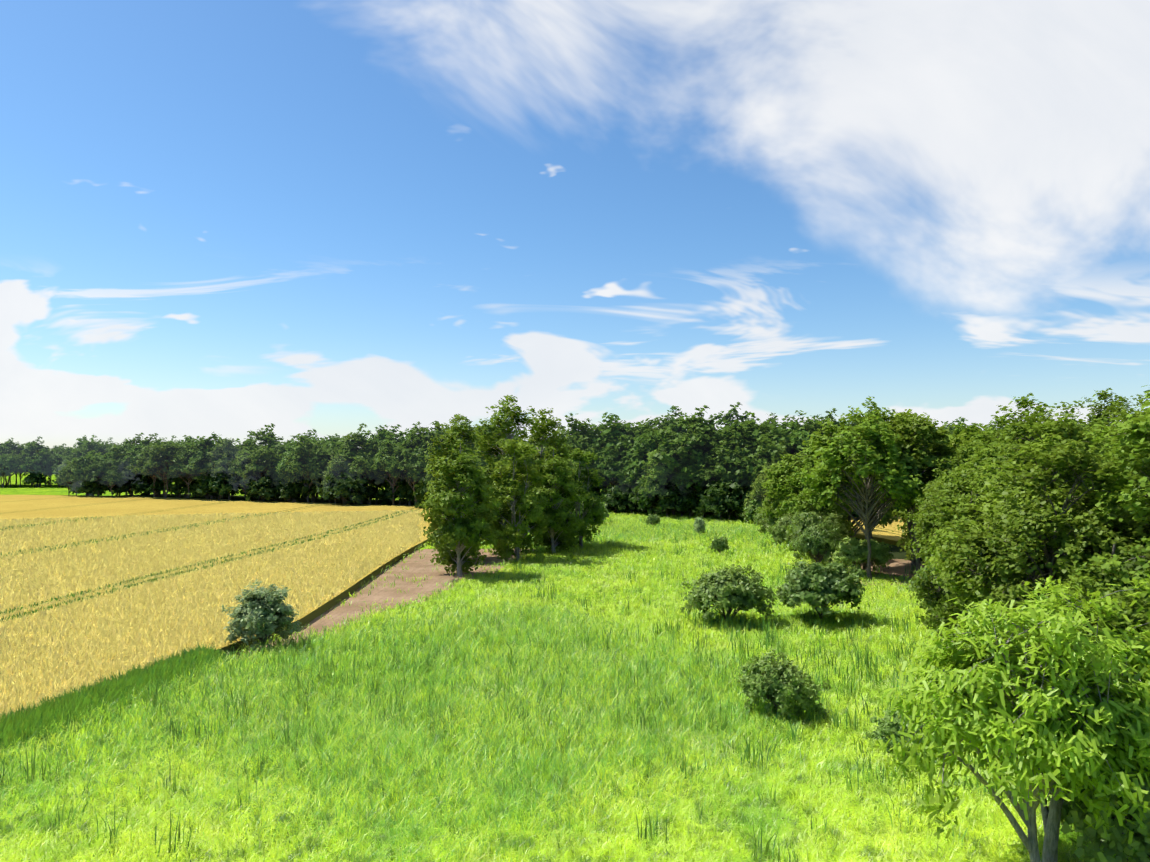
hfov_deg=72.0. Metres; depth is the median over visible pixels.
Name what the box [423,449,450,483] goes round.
forest tree
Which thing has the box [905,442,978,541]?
belt tree
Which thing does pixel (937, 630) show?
undergrowth
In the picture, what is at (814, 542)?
bush
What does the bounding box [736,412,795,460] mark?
forest tree
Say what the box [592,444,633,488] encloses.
forest tree
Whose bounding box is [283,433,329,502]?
forest tree
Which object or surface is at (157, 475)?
forest tree
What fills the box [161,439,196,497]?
forest tree
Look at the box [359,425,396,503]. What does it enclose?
forest tree
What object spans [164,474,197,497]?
bush
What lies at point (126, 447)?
forest tree
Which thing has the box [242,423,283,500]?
forest tree
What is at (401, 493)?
forest undergrowth
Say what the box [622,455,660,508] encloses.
forest tree
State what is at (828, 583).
bush
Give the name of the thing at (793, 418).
forest tree
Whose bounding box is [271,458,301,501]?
forest tree
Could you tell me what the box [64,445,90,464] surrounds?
forest tree
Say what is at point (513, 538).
tree
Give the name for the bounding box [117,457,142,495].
forest tree
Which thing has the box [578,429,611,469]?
forest tree
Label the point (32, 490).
ground
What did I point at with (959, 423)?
forest tree
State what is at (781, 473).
belt tree
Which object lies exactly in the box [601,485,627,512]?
forest undergrowth
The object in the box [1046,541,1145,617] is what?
tree
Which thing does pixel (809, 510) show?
undergrowth
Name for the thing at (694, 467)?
forest tree
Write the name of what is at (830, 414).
forest tree
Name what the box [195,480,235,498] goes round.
forest undergrowth
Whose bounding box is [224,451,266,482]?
forest tree
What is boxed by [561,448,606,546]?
tree
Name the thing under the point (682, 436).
forest tree
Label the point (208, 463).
forest tree
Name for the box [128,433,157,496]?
forest tree
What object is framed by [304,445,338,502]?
forest tree
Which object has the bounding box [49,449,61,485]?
forest tree
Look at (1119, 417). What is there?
tree
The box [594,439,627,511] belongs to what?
forest tree
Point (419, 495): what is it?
forest undergrowth
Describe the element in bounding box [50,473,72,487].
forest undergrowth
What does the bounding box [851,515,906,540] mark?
wheat field
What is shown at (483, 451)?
forest tree
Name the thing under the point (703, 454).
forest tree
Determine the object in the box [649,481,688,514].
forest undergrowth
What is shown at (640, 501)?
forest undergrowth
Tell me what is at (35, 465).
forest tree
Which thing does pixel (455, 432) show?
tree
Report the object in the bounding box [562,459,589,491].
forest tree
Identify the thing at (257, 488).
bush
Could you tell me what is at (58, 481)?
forest tip
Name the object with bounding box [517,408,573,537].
tree
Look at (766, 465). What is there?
belt tree
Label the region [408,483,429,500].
forest undergrowth
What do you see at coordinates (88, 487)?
forest undergrowth
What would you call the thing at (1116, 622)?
tree
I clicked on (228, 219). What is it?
sky
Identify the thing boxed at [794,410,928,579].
tree
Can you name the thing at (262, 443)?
forest tree
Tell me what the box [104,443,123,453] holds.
forest tree
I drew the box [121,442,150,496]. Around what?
forest tree
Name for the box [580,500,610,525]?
shrub
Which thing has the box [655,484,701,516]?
forest undergrowth
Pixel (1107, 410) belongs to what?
belt tree
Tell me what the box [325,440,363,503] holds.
forest tree
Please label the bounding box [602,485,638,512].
forest undergrowth
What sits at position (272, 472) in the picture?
forest tree
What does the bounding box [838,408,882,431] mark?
forest tree
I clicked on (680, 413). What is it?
forest tree
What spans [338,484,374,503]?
forest undergrowth
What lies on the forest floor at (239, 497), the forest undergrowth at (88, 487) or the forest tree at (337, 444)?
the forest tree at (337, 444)
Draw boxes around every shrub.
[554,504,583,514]
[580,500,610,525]
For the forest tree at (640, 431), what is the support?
on the forest floor at (239, 497)
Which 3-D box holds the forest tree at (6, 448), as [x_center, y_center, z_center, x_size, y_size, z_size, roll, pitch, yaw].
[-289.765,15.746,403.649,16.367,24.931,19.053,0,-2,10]
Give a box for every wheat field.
[0,495,480,714]
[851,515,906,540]
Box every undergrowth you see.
[22,471,50,487]
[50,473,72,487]
[75,478,113,496]
[99,479,132,495]
[112,474,151,495]
[134,475,171,496]
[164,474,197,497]
[188,471,244,499]
[189,479,227,498]
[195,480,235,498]
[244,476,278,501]
[269,493,299,501]
[272,478,303,501]
[290,476,336,502]
[316,472,367,504]
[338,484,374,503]
[340,478,385,501]
[378,477,415,504]
[381,477,420,505]
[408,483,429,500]
[413,475,443,507]
[586,483,602,500]
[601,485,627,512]
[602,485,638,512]
[625,500,653,510]
[628,479,675,514]
[636,485,690,513]
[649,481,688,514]
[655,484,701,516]
[680,486,722,514]
[683,477,727,517]
[693,482,751,520]
[697,477,751,518]
[733,498,753,519]
[743,496,771,520]
[752,508,762,525]
[754,516,772,532]
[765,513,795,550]
[766,510,789,538]
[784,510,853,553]
[786,505,844,547]
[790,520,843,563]
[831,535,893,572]
[903,547,934,609]
[931,617,955,638]
[957,563,1045,645]
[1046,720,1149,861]
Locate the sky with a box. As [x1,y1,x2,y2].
[0,0,1149,449]
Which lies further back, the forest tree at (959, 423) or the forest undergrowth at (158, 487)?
the forest undergrowth at (158, 487)
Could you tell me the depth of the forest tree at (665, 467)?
184.16 m
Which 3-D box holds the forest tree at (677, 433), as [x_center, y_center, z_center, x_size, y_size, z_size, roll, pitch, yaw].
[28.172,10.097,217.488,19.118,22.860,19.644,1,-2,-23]
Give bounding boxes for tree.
[0,438,19,485]
[0,450,20,485]
[0,454,21,486]
[7,455,30,486]
[8,441,48,485]
[15,436,52,486]
[20,449,55,486]
[43,452,64,486]
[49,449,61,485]
[51,443,66,454]
[53,457,76,474]
[56,453,70,486]
[62,447,81,459]
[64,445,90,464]
[65,435,93,451]
[69,481,93,495]
[75,442,99,456]
[78,455,110,495]
[80,435,109,456]
[87,450,111,461]
[99,444,128,495]
[100,437,114,450]
[104,432,152,495]
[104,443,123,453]
[112,444,129,494]
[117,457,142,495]
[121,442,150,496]
[126,443,168,496]
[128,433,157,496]
[135,441,186,497]
[145,441,178,493]
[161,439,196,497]
[166,445,204,498]
[179,435,198,496]
[183,432,238,498]
[183,437,226,498]
[203,436,233,498]
[207,438,245,499]
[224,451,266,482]
[227,449,264,494]
[235,436,258,486]
[235,446,281,500]
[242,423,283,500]
[257,429,283,499]
[264,456,302,501]
[265,440,304,500]
[270,444,309,501]
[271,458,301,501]
[273,440,312,501]
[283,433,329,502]
[291,429,316,497]
[299,439,324,502]
[304,433,322,498]
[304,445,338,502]
[319,434,343,498]
[321,436,346,502]
[321,469,339,503]
[322,453,364,503]
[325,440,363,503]
[331,423,377,503]
[349,440,389,504]
[355,441,390,504]
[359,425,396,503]
[368,435,413,504]
[373,421,427,505]
[375,434,404,503]
[377,424,402,479]
[391,435,429,501]
[394,423,447,464]
[402,443,441,482]
[420,439,503,576]
[421,414,496,560]
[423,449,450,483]
[427,420,438,432]
[438,423,484,459]
[462,418,477,429]
[465,429,503,462]
[467,450,492,486]
[473,395,549,553]
[476,415,509,450]
[480,439,549,561]
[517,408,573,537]
[523,446,589,553]
[525,443,557,456]
[529,444,551,460]
[546,413,594,465]
[555,418,601,481]
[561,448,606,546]
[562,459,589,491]
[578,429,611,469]
[587,414,622,489]
[588,412,637,488]
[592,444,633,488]
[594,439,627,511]
[611,422,636,440]
[613,476,638,513]
[615,436,647,512]
[616,430,678,512]
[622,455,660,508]
[626,425,654,438]
[628,420,669,511]
[633,407,686,433]
[637,435,690,513]
[638,445,690,516]
[648,405,723,517]
[660,424,676,506]
[662,405,717,433]
[669,430,697,513]
[670,426,691,437]
[670,431,725,516]
[695,442,738,519]
[702,431,720,515]
[705,440,760,518]
[711,419,777,470]
[713,402,750,431]
[713,432,752,516]
[735,432,787,489]
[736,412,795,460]
[744,421,789,446]
[744,472,779,512]
[750,461,778,496]
[756,413,787,430]
[757,453,813,518]
[775,421,813,460]
[775,464,850,514]
[777,451,812,506]
[781,410,839,456]
[782,414,817,433]
[785,474,855,537]
[787,428,897,537]
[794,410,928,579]
[802,396,931,571]
[802,414,823,434]
[809,408,847,434]
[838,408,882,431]
[854,413,963,570]
[886,409,951,569]
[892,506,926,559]
[904,442,991,585]
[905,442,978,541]
[910,433,980,513]
[928,413,1050,623]
[942,421,1005,443]
[943,421,961,434]
[948,418,965,431]
[1025,417,1105,456]
[1046,541,1145,617]
[1078,388,1149,443]
[1100,410,1149,494]
[1109,405,1149,443]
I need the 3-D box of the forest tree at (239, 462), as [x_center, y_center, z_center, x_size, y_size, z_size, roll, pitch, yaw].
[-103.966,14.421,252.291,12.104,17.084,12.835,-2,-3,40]
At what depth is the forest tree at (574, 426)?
202.54 m
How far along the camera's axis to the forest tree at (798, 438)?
168.46 m
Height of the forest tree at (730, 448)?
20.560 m
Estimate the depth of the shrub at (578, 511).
147.81 m
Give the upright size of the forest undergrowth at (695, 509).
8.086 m
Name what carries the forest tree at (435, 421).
on the forest floor at (239, 497)
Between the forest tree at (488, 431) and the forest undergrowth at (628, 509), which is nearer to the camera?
the forest undergrowth at (628, 509)
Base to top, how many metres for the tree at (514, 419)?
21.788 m
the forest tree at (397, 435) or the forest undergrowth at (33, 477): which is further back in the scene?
the forest undergrowth at (33, 477)
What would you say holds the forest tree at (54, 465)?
on the ground at (32, 490)
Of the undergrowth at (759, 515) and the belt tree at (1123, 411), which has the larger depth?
the undergrowth at (759, 515)
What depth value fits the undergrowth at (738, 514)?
164.29 m
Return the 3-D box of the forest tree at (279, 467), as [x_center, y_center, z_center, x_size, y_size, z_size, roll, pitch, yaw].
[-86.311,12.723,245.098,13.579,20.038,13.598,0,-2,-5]
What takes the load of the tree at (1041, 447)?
on the ground at (32, 490)
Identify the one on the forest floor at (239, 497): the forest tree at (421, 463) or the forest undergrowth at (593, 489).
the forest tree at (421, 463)
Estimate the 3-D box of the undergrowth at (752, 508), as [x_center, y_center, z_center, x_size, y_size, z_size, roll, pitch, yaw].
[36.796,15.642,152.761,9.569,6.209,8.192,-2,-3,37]
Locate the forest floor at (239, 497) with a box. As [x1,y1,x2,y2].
[126,494,894,520]
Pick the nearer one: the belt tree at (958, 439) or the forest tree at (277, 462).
the belt tree at (958, 439)
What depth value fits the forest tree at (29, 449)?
384.78 m
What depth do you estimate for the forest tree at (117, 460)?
270.05 m
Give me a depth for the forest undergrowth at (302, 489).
240.54 m
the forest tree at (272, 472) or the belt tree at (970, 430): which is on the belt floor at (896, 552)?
the belt tree at (970, 430)
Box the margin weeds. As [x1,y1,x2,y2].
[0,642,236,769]
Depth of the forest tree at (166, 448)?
256.16 m
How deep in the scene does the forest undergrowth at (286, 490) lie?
241.93 m
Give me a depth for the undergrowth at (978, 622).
35.80 m
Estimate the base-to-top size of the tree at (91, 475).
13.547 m
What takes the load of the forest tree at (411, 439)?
on the forest floor at (239, 497)
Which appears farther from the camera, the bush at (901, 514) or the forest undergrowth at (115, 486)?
the forest undergrowth at (115, 486)
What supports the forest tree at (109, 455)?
on the forest floor at (239, 497)
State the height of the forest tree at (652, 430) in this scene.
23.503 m
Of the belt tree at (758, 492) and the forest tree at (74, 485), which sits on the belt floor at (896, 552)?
the belt tree at (758, 492)
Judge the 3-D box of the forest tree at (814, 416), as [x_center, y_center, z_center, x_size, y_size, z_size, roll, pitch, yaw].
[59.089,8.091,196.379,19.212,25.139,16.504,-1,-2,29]
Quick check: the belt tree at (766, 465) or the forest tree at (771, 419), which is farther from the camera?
the forest tree at (771, 419)
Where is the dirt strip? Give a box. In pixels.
[230,549,535,659]
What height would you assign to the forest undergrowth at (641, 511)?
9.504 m
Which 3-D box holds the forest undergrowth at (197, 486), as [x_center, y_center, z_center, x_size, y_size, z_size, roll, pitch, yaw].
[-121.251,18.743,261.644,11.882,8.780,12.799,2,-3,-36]
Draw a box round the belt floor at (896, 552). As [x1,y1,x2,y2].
[846,536,925,563]
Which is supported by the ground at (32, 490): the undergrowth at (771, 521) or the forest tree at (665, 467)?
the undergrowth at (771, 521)
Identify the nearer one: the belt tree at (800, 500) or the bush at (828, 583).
the bush at (828, 583)
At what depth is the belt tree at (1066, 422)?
81.70 m
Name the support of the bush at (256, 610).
on the dirt strip
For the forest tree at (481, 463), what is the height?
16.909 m
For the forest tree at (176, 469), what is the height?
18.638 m
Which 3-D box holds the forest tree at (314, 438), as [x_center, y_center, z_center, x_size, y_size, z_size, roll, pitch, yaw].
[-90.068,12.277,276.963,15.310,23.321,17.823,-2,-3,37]
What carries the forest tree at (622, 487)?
on the forest floor at (239, 497)
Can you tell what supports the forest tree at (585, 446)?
on the forest floor at (239, 497)
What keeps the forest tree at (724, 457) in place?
on the forest floor at (239, 497)
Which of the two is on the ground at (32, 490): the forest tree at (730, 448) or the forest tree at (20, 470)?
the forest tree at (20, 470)
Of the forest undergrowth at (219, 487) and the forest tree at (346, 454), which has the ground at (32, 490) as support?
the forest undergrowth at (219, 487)
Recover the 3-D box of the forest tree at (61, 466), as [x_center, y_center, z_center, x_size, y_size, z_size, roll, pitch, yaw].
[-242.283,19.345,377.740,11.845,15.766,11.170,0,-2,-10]
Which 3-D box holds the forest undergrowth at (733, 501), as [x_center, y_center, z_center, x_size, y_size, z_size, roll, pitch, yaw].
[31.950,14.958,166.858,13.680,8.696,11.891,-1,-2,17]
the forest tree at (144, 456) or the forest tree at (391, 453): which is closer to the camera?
the forest tree at (391, 453)
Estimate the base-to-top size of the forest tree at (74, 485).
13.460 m
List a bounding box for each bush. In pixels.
[221,579,302,650]
[677,564,781,620]
[737,648,830,718]
[772,557,866,618]
[864,707,946,754]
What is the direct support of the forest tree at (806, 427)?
on the forest floor at (239, 497)
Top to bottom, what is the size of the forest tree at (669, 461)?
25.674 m
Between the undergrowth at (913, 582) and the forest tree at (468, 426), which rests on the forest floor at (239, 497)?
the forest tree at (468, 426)
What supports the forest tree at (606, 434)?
on the forest floor at (239, 497)
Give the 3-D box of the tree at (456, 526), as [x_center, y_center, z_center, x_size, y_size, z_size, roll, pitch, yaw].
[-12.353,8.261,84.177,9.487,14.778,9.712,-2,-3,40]
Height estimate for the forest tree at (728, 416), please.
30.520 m
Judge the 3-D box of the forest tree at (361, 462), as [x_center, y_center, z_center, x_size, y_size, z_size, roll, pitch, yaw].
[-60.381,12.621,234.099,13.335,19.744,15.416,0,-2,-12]
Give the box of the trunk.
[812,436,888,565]
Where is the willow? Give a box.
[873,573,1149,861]
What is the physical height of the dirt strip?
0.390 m
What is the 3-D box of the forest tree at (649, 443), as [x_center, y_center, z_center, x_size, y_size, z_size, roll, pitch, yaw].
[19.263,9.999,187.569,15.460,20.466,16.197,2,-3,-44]
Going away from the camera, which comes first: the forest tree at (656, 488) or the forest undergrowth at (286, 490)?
the forest tree at (656, 488)
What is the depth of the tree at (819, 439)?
86.54 m
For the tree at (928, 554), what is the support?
on the ground at (32, 490)
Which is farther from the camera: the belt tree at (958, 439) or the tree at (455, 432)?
the tree at (455, 432)
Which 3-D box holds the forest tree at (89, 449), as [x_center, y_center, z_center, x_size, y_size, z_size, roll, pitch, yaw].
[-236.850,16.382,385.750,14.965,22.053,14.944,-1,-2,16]
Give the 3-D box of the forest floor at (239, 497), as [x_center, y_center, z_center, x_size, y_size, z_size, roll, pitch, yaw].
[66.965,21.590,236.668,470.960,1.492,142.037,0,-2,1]
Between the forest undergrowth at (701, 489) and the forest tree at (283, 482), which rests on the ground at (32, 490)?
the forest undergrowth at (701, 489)
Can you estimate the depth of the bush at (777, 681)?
35.93 m
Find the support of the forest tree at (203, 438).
on the forest floor at (239, 497)
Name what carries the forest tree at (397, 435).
on the forest floor at (239, 497)
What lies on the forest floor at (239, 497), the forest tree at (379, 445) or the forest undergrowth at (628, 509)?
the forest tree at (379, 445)
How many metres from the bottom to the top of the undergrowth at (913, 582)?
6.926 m
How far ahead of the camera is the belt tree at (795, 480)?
110.29 m
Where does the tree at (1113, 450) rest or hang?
on the ground at (32, 490)
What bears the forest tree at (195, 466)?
on the forest floor at (239, 497)
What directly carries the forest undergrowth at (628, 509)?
on the ground at (32, 490)
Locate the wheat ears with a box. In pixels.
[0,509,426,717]
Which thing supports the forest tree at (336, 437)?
on the forest floor at (239, 497)
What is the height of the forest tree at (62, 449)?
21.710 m
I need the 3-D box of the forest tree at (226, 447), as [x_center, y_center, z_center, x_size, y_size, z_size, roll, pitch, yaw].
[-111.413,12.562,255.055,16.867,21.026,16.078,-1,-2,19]
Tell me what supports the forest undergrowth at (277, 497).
on the ground at (32, 490)
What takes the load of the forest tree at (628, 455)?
on the forest floor at (239, 497)
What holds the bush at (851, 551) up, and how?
on the ground at (32, 490)
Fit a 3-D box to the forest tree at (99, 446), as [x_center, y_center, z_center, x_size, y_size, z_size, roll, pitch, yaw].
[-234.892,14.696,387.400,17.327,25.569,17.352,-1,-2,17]
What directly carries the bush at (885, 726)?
on the ground at (32, 490)
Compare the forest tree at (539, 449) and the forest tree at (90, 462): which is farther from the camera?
the forest tree at (90, 462)
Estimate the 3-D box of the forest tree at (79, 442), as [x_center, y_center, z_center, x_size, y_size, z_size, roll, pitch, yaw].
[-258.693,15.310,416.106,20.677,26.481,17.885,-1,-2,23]
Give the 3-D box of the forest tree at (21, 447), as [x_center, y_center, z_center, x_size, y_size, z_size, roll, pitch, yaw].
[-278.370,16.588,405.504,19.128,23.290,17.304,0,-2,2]
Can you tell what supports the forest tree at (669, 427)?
on the forest floor at (239, 497)
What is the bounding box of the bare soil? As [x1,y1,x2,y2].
[777,558,923,585]
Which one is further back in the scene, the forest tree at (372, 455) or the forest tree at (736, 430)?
the forest tree at (372, 455)
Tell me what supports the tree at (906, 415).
on the bare soil
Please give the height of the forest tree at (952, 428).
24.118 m
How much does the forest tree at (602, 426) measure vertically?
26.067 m
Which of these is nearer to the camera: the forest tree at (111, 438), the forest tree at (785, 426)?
the forest tree at (785, 426)
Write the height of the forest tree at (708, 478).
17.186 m
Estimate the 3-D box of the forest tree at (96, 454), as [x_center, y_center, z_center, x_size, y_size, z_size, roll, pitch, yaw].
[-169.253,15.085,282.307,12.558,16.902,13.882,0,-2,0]
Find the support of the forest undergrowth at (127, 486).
on the ground at (32, 490)
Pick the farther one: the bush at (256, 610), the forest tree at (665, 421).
the forest tree at (665, 421)
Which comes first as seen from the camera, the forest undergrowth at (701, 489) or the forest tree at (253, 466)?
the forest undergrowth at (701, 489)
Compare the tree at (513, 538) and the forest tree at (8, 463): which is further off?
the forest tree at (8, 463)
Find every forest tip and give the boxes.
[55,461,70,494]
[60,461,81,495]
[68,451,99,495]
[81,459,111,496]
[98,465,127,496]
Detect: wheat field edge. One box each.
[217,540,428,654]
[854,534,927,549]
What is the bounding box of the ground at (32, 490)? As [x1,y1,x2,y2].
[0,472,1102,861]
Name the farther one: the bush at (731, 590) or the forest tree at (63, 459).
the forest tree at (63, 459)
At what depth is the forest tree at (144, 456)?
261.21 m
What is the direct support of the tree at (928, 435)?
on the bare soil
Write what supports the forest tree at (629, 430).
on the forest floor at (239, 497)
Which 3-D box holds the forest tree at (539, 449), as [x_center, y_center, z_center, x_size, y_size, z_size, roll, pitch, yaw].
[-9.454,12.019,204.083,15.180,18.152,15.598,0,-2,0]
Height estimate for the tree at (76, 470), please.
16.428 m
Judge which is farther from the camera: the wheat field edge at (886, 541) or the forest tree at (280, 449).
the forest tree at (280, 449)
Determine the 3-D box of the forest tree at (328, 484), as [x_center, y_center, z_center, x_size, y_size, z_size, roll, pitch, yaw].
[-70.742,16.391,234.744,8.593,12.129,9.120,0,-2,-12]
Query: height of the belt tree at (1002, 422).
15.080 m
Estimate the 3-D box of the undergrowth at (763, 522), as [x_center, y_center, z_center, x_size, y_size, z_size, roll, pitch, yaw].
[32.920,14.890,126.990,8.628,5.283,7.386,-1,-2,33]
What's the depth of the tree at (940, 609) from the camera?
43.83 m
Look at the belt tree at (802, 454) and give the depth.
130.54 m
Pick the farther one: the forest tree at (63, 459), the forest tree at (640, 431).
the forest tree at (63, 459)
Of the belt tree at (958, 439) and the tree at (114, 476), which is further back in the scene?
the tree at (114, 476)
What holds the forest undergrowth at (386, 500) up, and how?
on the ground at (32, 490)
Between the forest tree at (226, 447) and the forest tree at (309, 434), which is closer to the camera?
the forest tree at (226, 447)
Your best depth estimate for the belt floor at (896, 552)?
105.20 m
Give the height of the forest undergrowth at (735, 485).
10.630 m
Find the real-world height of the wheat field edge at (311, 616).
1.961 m
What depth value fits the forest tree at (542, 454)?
197.79 m
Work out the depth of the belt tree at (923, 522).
53.79 m
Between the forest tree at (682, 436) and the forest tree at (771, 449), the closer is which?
the forest tree at (771, 449)
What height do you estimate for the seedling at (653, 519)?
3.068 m
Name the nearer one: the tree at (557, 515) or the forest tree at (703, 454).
the tree at (557, 515)
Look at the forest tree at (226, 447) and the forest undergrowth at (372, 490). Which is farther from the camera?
the forest tree at (226, 447)
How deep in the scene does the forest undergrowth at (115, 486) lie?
272.33 m
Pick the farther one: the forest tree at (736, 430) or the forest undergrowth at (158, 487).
the forest undergrowth at (158, 487)
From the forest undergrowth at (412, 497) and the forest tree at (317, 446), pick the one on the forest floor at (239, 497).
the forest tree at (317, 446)
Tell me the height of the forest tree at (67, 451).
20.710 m
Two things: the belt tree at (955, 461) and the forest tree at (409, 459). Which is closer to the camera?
the belt tree at (955, 461)
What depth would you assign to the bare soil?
88.66 m
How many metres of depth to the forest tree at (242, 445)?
264.11 m
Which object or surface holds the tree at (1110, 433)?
on the ground at (32, 490)
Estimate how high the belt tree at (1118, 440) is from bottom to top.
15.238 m
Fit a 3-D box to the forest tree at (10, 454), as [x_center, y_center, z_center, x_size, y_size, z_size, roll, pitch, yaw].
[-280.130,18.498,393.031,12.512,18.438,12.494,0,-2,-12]
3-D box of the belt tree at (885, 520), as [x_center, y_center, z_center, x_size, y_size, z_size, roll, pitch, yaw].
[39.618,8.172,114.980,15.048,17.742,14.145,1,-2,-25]
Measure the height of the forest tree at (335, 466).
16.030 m
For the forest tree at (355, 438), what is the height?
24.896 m
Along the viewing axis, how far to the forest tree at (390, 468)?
227.49 m
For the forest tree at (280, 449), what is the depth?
254.00 m
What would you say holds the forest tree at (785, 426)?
on the forest floor at (239, 497)
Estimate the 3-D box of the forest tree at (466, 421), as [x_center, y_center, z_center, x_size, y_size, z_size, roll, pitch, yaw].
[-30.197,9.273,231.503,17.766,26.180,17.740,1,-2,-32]
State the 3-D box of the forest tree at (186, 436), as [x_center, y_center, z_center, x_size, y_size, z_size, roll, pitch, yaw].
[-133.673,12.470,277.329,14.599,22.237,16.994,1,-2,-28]

